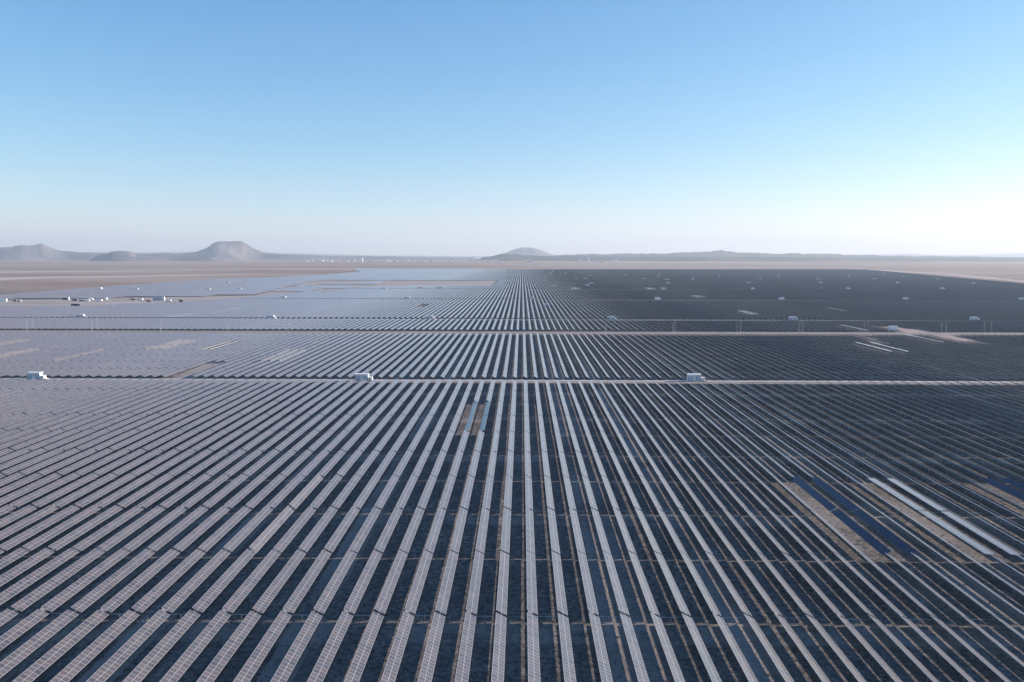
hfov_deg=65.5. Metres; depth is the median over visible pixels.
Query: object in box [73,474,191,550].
solar tracker
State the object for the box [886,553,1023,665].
solar tracker
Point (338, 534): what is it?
solar tracker
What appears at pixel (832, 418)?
solar tracker
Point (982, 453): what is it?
solar tracker
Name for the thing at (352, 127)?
sky
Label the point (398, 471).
solar tracker
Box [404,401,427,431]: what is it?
solar tracker
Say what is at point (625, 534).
solar tracker
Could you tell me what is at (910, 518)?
solar tracker
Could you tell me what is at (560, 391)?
solar tracker
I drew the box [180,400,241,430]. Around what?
solar tracker
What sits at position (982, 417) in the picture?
solar tracker
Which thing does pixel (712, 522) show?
solar tracker
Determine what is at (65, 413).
solar tracker
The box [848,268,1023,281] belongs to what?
desert track
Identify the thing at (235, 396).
solar tracker
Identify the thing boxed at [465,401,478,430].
solar tracker
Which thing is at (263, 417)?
solar tracker
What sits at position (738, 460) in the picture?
solar tracker
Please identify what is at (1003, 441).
solar tracker
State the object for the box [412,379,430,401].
solar tracker
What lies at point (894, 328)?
site cabin
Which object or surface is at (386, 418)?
solar tracker
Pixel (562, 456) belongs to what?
solar tracker
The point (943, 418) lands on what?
solar tracker
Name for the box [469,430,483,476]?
solar tracker
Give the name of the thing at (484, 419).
solar tracker
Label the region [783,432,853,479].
solar tracker
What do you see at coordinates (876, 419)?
solar tracker
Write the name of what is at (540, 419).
solar tracker
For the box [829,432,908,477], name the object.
solar tracker
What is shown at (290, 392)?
solar tracker
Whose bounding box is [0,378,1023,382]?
gravel road
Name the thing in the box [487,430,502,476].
solar tracker
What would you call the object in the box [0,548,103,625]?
solar tracker
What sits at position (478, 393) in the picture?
solar tracker
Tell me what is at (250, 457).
solar tracker
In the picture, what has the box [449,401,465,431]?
solar tracker
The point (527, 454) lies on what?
solar tracker
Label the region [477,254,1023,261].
hills
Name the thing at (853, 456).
solar tracker
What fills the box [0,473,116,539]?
solar tracker
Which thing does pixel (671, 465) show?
solar tracker
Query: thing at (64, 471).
solar tracker
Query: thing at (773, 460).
solar tracker
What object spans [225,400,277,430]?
solar tracker
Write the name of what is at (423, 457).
solar tracker
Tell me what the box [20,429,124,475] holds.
solar tracker
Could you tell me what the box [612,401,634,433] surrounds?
solar tracker
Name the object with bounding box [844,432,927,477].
solar tracker
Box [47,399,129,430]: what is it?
solar tracker
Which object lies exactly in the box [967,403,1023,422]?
solar tracker
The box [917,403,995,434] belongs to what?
solar tracker
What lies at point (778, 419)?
solar tracker
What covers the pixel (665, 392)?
solar tracker
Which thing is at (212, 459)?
solar tracker
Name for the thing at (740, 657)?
solar tracker
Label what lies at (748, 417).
solar tracker
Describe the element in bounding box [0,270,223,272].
desert track
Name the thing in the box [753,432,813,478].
solar tracker
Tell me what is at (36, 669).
solar tracker
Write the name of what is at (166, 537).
solar tracker
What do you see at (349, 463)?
solar tracker
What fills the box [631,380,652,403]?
solar tracker
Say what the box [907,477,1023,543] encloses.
solar tracker
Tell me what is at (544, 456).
solar tracker
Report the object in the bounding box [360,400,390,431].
solar tracker
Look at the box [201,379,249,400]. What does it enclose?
solar tracker
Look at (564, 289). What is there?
gravel road
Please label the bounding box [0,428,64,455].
solar tracker
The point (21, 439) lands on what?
solar tracker
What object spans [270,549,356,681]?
solar tracker
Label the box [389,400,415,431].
solar tracker
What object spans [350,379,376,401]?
solar tracker
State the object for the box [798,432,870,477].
solar tracker
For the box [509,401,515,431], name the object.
solar tracker
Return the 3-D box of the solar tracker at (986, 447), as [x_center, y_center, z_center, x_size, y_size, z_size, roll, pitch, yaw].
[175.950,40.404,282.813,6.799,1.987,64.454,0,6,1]
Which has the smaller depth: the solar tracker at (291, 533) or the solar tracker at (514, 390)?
the solar tracker at (291, 533)
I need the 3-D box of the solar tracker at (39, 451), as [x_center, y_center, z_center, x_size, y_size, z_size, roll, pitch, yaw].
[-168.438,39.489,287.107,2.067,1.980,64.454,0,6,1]
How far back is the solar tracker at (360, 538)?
213.45 m
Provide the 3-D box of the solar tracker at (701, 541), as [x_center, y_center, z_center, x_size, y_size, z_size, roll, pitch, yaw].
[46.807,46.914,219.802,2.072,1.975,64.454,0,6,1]
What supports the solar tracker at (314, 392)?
on the ground
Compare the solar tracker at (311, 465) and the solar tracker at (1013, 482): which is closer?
the solar tracker at (1013, 482)
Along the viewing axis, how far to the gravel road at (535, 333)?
735.66 m
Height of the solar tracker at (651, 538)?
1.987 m
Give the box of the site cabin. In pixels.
[888,326,897,330]
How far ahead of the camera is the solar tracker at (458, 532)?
213.19 m
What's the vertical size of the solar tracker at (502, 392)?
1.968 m
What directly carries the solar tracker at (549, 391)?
on the ground
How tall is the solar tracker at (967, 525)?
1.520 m
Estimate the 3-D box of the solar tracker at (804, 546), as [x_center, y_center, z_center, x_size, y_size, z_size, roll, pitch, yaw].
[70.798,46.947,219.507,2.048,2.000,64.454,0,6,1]
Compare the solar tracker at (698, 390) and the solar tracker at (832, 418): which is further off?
the solar tracker at (698, 390)
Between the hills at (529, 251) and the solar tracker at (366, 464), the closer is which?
the solar tracker at (366, 464)
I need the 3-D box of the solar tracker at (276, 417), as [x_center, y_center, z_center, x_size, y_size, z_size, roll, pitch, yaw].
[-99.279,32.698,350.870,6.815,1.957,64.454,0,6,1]
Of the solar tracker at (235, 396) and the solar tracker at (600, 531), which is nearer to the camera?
the solar tracker at (600, 531)
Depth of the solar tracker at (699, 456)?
280.15 m
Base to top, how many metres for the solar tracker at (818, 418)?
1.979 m
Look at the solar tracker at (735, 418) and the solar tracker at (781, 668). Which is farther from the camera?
the solar tracker at (735, 418)
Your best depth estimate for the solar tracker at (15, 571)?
179.22 m
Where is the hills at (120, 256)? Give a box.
[89,251,218,260]
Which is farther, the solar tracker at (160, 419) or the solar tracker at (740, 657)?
the solar tracker at (160, 419)
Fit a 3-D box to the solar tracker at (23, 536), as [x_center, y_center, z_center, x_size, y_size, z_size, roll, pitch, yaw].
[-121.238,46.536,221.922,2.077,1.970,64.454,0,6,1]
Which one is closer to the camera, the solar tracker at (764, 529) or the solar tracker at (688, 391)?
the solar tracker at (764, 529)
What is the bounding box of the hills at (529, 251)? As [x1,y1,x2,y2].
[494,247,555,255]
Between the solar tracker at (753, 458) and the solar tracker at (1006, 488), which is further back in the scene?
the solar tracker at (753, 458)
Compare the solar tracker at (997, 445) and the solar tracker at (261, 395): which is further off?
the solar tracker at (261, 395)
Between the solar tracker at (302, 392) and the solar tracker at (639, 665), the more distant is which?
the solar tracker at (302, 392)
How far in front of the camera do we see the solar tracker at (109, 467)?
280.97 m
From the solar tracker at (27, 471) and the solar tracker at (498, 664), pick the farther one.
the solar tracker at (27, 471)
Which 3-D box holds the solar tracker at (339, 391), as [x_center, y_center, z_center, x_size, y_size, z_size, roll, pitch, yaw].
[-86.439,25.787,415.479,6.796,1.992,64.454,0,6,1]
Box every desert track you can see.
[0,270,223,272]
[0,274,256,279]
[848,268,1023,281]
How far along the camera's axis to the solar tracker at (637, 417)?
344.71 m
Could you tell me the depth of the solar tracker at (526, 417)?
346.54 m
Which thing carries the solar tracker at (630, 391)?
on the ground
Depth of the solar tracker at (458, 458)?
280.61 m
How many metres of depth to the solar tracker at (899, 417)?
346.57 m
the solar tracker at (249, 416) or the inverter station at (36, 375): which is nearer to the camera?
the solar tracker at (249, 416)
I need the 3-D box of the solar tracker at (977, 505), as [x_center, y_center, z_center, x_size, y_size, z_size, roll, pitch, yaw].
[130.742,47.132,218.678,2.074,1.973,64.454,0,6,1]
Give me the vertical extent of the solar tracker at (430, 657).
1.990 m
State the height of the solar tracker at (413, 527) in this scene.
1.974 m
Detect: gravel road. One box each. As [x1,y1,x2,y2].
[0,331,1023,334]
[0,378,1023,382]
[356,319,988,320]
[535,289,592,289]
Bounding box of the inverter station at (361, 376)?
[354,373,373,380]
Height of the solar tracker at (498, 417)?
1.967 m
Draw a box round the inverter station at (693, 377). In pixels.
[686,373,705,381]
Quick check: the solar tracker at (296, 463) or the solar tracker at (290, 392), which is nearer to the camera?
the solar tracker at (296, 463)
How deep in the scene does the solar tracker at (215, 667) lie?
151.34 m
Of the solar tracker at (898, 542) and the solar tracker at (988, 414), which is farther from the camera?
the solar tracker at (988, 414)
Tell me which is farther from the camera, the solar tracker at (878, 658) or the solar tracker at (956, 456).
the solar tracker at (956, 456)
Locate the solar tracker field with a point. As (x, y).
(977, 297)
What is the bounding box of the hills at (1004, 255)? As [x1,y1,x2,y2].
[93,252,1023,257]
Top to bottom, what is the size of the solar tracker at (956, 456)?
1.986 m
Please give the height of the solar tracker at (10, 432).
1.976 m
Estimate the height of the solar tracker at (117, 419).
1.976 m
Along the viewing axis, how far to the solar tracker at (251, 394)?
411.83 m
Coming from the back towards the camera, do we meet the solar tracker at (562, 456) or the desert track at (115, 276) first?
the desert track at (115, 276)
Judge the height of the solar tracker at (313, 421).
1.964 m
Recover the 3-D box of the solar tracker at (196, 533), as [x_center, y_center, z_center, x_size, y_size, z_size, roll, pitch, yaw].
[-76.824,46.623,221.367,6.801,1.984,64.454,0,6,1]
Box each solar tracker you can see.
[0,399,54,418]
[0,399,67,422]
[0,399,79,427]
[0,428,20,437]
[0,428,35,443]
[0,428,49,450]
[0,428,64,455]
[0,428,79,462]
[0,429,93,469]
[0,473,24,485]
[0,473,41,495]
[0,473,60,504]
[0,473,79,515]
[0,473,97,526]
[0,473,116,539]
[0,473,135,550]
[0,548,29,568]
[0,548,53,585]
[0,548,78,604]
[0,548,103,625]
[0,548,129,650]
[0,549,154,677]
[2,429,109,475]
[3,399,91,430]
[12,549,179,681]
[18,399,104,429]
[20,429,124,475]
[22,473,154,550]
[33,399,116,430]
[38,429,139,474]
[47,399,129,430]
[48,473,173,550]
[49,549,204,681]
[57,429,153,475]
[62,399,141,430]
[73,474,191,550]
[75,429,169,474]
[77,399,154,430]
[86,549,229,681]
[92,399,166,429]
[93,429,183,475]
[98,474,210,550]
[106,399,179,430]
[112,429,198,475]
[121,400,191,430]
[123,474,228,551]
[123,549,254,681]
[131,429,214,475]
[136,400,204,431]
[147,474,248,550]
[149,429,228,475]
[151,400,216,431]
[160,549,280,681]
[165,400,228,430]
[168,429,243,475]
[173,474,266,551]
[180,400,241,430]
[187,429,258,475]
[195,400,253,431]
[197,549,305,681]
[198,474,285,551]
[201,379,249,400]
[206,429,273,475]
[210,400,265,431]
[213,379,260,401]
[223,474,304,551]
[224,430,288,476]
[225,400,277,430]
[226,379,270,400]
[233,550,331,681]
[238,379,281,400]
[240,400,290,430]
[244,429,303,476]
[249,474,322,552]
[251,379,292,401]
[255,400,302,431]
[262,430,318,476]
[263,379,302,402]
[270,400,315,431]
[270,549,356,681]
[273,474,342,551]
[275,379,313,400]
[280,430,333,476]
[285,400,327,430]
[287,379,323,400]
[299,430,348,476]
[299,474,360,551]
[300,379,334,402]
[300,400,340,430]
[307,550,381,681]
[313,379,344,401]
[315,400,352,430]
[318,430,363,475]
[324,474,379,551]
[325,379,355,401]
[330,400,365,431]
[337,379,366,401]
[337,430,378,475]
[344,550,407,681]
[345,400,377,431]
[349,475,398,552]
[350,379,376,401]
[355,430,393,476]
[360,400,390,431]
[362,379,387,401]
[374,400,402,431]
[374,430,408,476]
[374,475,417,551]
[375,379,398,401]
[381,550,433,681]
[387,379,408,401]
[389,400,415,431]
[393,430,423,476]
[400,380,419,401]
[400,475,436,552]
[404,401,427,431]
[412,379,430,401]
[412,430,438,476]
[418,550,458,681]
[419,400,440,431]
[425,380,441,401]
[425,475,455,552]
[431,430,453,476]
[434,401,452,431]
[437,380,451,401]
[449,379,462,401]
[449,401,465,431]
[450,430,473,476]
[450,475,474,552]
[455,550,495,681]
[462,380,473,401]
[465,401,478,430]
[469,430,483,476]
[474,380,483,401]
[475,475,502,552]
[480,401,490,430]
[487,380,494,400]
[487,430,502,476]
[491,551,508,681]
[494,401,502,431]
[499,380,508,401]
[501,475,511,552]
[506,430,514,476]
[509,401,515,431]
[512,380,516,401]
[524,380,531,401]
[524,401,537,432]
[524,430,535,476]
[525,475,534,553]
[526,550,557,681]
[534,380,540,402]
[537,401,544,431]
[540,431,550,477]
[544,475,559,553]
[545,380,554,401]
[549,401,565,431]
[552,551,575,681]
[555,431,569,476]
[556,380,565,402]
[562,401,573,431]
[563,475,585,553]
[567,380,577,401]
[570,431,587,476]
[574,401,593,431]
[577,551,612,681]
[578,380,590,402]
[582,475,610,553]
[585,431,606,476]
[587,401,603,431]
[588,380,602,401]
[599,380,615,402]
[599,401,620,432]
[600,431,625,477]
[601,475,635,553]
[603,551,648,681]
[610,380,626,403]
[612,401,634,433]
[615,431,644,477]
[620,475,661,553]
[621,380,640,402]
[625,402,649,433]
[628,551,684,681]
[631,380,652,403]
[631,431,663,477]
[637,401,664,433]
[639,476,687,554]
[643,381,663,403]
[646,431,681,477]
[651,402,679,433]
[654,381,677,402]
[654,551,721,681]
[659,476,712,553]
[661,431,700,478]
[662,401,693,431]
[663,380,688,403]
[674,380,702,402]
[676,402,709,432]
[676,431,719,478]
[677,476,737,554]
[680,552,757,681]
[685,380,715,403]
[687,401,724,432]
[691,431,738,477]
[696,476,762,554]
[697,381,727,402]
[701,402,739,432]
[706,380,738,403]
[706,431,757,477]
[706,552,793,681]
[712,401,754,432]
[716,476,788,554]
[723,432,776,477]
[726,402,768,432]
[729,381,763,403]
[731,552,829,681]
[735,476,814,554]
[738,432,794,476]
[739,402,784,433]
[753,403,799,433]
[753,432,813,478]
[754,476,839,554]
[757,553,865,681]
[766,403,813,433]
[767,431,834,478]
[772,476,864,554]
[778,403,827,433]
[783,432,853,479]
[783,553,901,681]
[789,402,842,434]
[791,476,890,554]
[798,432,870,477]
[802,402,859,433]
[806,382,849,401]
[808,552,938,681]
[810,476,917,555]
[815,433,889,477]
[816,403,874,434]
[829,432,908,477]
[831,477,942,555]
[833,405,889,434]
[833,552,974,681]
[844,404,904,432]
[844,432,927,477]
[850,477,967,555]
[852,402,919,434]
[860,553,1010,681]
[861,433,945,479]
[866,403,934,432]
[868,478,993,555]
[876,433,962,479]
[877,402,949,434]
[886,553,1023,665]
[887,478,1020,555]
[890,402,964,432]
[891,433,983,479]
[903,402,978,434]
[906,433,1002,479]
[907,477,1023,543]
[910,552,1023,638]
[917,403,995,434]
[921,433,1022,479]
[928,478,1023,531]
[929,403,1012,434]
[936,433,1023,473]
[939,554,1023,614]
[940,402,1023,434]
[947,478,1023,520]
[950,432,1022,462]
[954,403,1023,426]
[962,553,1023,594]
[964,477,1023,507]
[965,432,1023,456]
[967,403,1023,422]
[978,402,1023,417]
[980,432,1023,452]
[983,477,1023,500]
[988,553,1023,579]
[992,403,1022,413]
[1002,477,1023,490]
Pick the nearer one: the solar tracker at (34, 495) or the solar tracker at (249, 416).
the solar tracker at (34, 495)
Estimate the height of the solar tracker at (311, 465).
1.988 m
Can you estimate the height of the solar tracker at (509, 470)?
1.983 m
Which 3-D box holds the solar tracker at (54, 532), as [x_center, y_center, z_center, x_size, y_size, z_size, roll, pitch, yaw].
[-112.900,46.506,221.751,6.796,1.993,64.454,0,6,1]
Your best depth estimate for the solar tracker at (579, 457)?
278.91 m
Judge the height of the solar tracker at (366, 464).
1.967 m
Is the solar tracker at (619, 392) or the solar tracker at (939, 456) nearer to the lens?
the solar tracker at (939, 456)
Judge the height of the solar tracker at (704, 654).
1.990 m
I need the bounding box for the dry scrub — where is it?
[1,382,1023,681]
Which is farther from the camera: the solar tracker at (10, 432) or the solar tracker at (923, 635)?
the solar tracker at (10, 432)
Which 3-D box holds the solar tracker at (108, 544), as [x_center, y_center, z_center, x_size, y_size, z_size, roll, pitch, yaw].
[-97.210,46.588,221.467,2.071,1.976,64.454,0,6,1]
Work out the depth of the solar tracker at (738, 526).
212.53 m
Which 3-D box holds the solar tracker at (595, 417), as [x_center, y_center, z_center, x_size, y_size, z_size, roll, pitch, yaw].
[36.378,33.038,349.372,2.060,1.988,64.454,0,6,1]
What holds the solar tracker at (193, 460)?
on the ground
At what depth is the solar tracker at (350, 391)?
410.20 m
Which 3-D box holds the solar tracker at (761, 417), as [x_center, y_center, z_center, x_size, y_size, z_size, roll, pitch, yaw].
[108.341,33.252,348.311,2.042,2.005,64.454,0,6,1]
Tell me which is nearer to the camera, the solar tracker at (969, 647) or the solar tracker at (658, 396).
the solar tracker at (969, 647)
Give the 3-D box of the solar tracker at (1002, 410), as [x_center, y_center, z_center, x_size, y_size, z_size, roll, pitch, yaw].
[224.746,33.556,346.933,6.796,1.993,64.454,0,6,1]
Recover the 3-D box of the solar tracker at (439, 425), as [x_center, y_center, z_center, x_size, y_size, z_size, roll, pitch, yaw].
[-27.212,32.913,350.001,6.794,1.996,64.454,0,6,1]
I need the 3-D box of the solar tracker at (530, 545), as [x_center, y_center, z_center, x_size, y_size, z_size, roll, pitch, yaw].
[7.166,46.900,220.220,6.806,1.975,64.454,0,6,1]
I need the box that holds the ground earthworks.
[884,327,973,341]
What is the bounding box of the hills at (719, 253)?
[556,250,1023,257]
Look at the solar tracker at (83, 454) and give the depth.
281.50 m
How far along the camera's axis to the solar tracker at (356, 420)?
346.19 m
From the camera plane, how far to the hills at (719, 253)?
14678.40 m
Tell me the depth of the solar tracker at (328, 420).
347.38 m
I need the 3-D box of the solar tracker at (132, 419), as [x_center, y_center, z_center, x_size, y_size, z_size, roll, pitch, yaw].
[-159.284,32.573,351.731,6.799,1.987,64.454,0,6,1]
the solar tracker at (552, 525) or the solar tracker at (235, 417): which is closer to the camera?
the solar tracker at (552, 525)
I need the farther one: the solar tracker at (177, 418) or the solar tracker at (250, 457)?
the solar tracker at (177, 418)
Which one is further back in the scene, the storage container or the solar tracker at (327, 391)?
the storage container
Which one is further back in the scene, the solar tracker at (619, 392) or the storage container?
the storage container
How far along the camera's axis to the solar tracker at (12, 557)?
184.38 m
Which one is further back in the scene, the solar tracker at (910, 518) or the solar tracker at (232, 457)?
the solar tracker at (232, 457)
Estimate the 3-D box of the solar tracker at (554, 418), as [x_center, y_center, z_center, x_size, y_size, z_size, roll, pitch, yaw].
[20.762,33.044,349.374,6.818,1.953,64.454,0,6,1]
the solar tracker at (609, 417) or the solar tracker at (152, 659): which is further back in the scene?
the solar tracker at (609, 417)
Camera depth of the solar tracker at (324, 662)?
151.63 m
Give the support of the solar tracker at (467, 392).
on the ground
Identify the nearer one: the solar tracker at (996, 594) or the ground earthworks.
the solar tracker at (996, 594)
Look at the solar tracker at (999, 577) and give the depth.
175.05 m
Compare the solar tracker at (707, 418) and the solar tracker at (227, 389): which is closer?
the solar tracker at (707, 418)
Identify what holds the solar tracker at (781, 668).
on the ground
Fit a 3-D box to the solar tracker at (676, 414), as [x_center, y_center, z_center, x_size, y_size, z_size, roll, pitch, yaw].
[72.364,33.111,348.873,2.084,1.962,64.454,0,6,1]
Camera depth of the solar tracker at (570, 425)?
344.44 m
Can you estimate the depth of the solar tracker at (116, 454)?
281.13 m
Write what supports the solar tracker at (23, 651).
on the ground
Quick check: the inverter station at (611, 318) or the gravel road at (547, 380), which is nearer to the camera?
the gravel road at (547, 380)
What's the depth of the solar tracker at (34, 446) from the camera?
292.53 m
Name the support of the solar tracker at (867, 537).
on the ground
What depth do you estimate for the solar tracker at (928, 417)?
341.71 m
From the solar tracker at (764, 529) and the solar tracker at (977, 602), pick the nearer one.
the solar tracker at (977, 602)
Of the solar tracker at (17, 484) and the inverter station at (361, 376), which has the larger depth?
the inverter station at (361, 376)
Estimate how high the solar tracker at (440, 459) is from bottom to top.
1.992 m
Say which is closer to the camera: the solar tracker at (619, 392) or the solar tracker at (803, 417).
the solar tracker at (803, 417)
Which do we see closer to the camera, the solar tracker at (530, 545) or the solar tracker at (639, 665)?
the solar tracker at (639, 665)
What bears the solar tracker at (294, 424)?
on the ground
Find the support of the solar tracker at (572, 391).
on the ground
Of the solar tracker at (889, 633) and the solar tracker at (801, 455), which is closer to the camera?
the solar tracker at (889, 633)
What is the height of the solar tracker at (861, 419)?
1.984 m
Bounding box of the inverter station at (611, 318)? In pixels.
[607,316,616,319]
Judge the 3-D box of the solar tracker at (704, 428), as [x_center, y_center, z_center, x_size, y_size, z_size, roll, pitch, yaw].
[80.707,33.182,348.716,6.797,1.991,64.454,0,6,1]
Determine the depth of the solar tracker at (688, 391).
413.29 m
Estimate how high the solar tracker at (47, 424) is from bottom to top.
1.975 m
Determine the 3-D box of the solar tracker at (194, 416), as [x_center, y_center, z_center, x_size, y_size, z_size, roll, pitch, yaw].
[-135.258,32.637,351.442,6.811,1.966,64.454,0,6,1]
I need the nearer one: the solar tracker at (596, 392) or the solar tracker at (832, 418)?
the solar tracker at (832, 418)
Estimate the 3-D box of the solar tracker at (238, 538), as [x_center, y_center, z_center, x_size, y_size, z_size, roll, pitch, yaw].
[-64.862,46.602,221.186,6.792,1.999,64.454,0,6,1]
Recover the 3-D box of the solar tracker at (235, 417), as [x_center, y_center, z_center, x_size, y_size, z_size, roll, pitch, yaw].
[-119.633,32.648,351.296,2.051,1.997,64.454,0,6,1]
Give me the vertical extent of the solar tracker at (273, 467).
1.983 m
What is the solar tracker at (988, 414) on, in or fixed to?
on the ground
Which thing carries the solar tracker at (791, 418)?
on the ground
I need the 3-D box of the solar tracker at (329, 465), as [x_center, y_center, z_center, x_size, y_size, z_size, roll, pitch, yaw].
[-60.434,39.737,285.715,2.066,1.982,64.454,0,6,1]
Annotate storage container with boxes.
[153,297,161,300]
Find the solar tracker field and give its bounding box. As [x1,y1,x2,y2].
[0,268,1023,404]
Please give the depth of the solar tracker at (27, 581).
173.59 m
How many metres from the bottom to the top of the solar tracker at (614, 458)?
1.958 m
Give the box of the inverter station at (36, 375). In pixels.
[26,372,48,379]
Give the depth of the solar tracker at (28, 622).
161.45 m
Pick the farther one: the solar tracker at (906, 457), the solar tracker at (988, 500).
the solar tracker at (906, 457)
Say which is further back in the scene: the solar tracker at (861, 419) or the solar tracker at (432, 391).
the solar tracker at (432, 391)
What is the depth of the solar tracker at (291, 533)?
213.93 m
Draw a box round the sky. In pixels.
[0,0,1023,255]
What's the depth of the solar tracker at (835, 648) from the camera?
151.40 m
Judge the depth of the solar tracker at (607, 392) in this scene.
408.84 m
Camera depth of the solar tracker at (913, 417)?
345.12 m
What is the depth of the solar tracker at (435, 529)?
213.64 m
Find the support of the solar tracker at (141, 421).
on the ground
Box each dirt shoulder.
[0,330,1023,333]
[79,380,1023,384]
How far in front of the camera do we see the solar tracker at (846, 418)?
343.19 m
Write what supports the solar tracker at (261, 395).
on the ground
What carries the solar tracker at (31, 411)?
on the ground
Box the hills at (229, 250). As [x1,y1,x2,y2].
[0,241,477,260]
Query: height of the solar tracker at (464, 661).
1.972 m
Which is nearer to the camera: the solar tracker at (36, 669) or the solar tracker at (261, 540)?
the solar tracker at (36, 669)
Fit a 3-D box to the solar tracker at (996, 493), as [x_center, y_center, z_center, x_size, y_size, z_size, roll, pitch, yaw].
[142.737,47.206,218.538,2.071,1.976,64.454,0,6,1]
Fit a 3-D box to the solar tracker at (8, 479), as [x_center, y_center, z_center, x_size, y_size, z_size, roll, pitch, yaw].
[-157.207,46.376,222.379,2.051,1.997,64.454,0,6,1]
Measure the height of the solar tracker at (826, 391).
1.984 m
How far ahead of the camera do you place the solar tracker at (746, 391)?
411.22 m
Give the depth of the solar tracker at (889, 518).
214.12 m
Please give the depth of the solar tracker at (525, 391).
411.23 m
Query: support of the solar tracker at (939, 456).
on the ground
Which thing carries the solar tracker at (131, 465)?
on the ground
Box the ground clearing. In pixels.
[0,280,511,305]
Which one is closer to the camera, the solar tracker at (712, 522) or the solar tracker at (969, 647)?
the solar tracker at (969, 647)
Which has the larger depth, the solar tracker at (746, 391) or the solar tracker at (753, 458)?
the solar tracker at (746, 391)
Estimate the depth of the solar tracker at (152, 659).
151.27 m
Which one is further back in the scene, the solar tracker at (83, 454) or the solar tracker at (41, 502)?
the solar tracker at (83, 454)
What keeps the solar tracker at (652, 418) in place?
on the ground
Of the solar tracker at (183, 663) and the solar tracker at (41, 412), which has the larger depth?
the solar tracker at (41, 412)
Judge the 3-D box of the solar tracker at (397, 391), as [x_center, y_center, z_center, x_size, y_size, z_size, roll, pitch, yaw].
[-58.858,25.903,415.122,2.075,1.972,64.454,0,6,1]
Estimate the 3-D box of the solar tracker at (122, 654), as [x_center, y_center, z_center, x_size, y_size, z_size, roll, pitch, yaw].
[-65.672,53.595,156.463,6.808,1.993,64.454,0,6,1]
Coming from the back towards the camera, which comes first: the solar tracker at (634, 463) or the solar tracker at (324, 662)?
the solar tracker at (634, 463)
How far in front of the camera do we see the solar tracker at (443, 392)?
409.63 m
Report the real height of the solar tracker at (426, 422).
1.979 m
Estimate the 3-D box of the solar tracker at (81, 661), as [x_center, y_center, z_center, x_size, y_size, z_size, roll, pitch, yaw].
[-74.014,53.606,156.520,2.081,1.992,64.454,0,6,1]
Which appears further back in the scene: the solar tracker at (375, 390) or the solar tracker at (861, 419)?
the solar tracker at (375, 390)
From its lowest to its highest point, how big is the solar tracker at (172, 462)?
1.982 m
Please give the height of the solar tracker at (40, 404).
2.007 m
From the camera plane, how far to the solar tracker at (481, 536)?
214.09 m
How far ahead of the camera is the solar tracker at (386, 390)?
412.61 m
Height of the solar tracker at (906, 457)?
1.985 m
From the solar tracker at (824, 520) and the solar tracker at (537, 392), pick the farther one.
the solar tracker at (537, 392)
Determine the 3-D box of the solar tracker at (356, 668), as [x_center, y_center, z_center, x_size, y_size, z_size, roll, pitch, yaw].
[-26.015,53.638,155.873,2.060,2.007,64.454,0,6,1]
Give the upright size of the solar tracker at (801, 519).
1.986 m
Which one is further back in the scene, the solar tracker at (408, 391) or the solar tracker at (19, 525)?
the solar tracker at (408, 391)
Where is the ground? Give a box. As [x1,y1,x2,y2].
[0,258,1023,681]
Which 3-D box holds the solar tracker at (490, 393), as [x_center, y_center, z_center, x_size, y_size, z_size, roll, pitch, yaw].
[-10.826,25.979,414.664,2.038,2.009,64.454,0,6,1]
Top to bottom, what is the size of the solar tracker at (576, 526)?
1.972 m
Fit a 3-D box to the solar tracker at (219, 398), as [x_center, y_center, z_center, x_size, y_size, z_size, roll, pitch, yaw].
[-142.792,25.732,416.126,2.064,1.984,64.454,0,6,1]
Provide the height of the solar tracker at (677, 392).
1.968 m
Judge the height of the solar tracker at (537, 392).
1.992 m
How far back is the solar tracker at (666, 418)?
343.14 m
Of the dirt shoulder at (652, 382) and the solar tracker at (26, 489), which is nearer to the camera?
the solar tracker at (26, 489)
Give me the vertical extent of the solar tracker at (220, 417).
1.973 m
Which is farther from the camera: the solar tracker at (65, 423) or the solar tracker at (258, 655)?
the solar tracker at (65, 423)
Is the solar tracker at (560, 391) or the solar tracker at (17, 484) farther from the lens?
the solar tracker at (560, 391)
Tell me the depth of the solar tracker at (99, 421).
346.67 m
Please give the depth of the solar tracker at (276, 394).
411.41 m
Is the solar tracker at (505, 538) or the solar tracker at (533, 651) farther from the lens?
the solar tracker at (505, 538)
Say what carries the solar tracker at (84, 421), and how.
on the ground
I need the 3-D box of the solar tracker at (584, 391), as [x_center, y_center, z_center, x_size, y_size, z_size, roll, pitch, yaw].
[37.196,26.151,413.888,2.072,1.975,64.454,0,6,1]
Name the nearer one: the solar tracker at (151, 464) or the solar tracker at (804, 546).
the solar tracker at (804, 546)
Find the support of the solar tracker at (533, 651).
on the ground
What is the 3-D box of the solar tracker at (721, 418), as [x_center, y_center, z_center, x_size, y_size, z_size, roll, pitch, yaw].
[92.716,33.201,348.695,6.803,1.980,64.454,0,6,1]

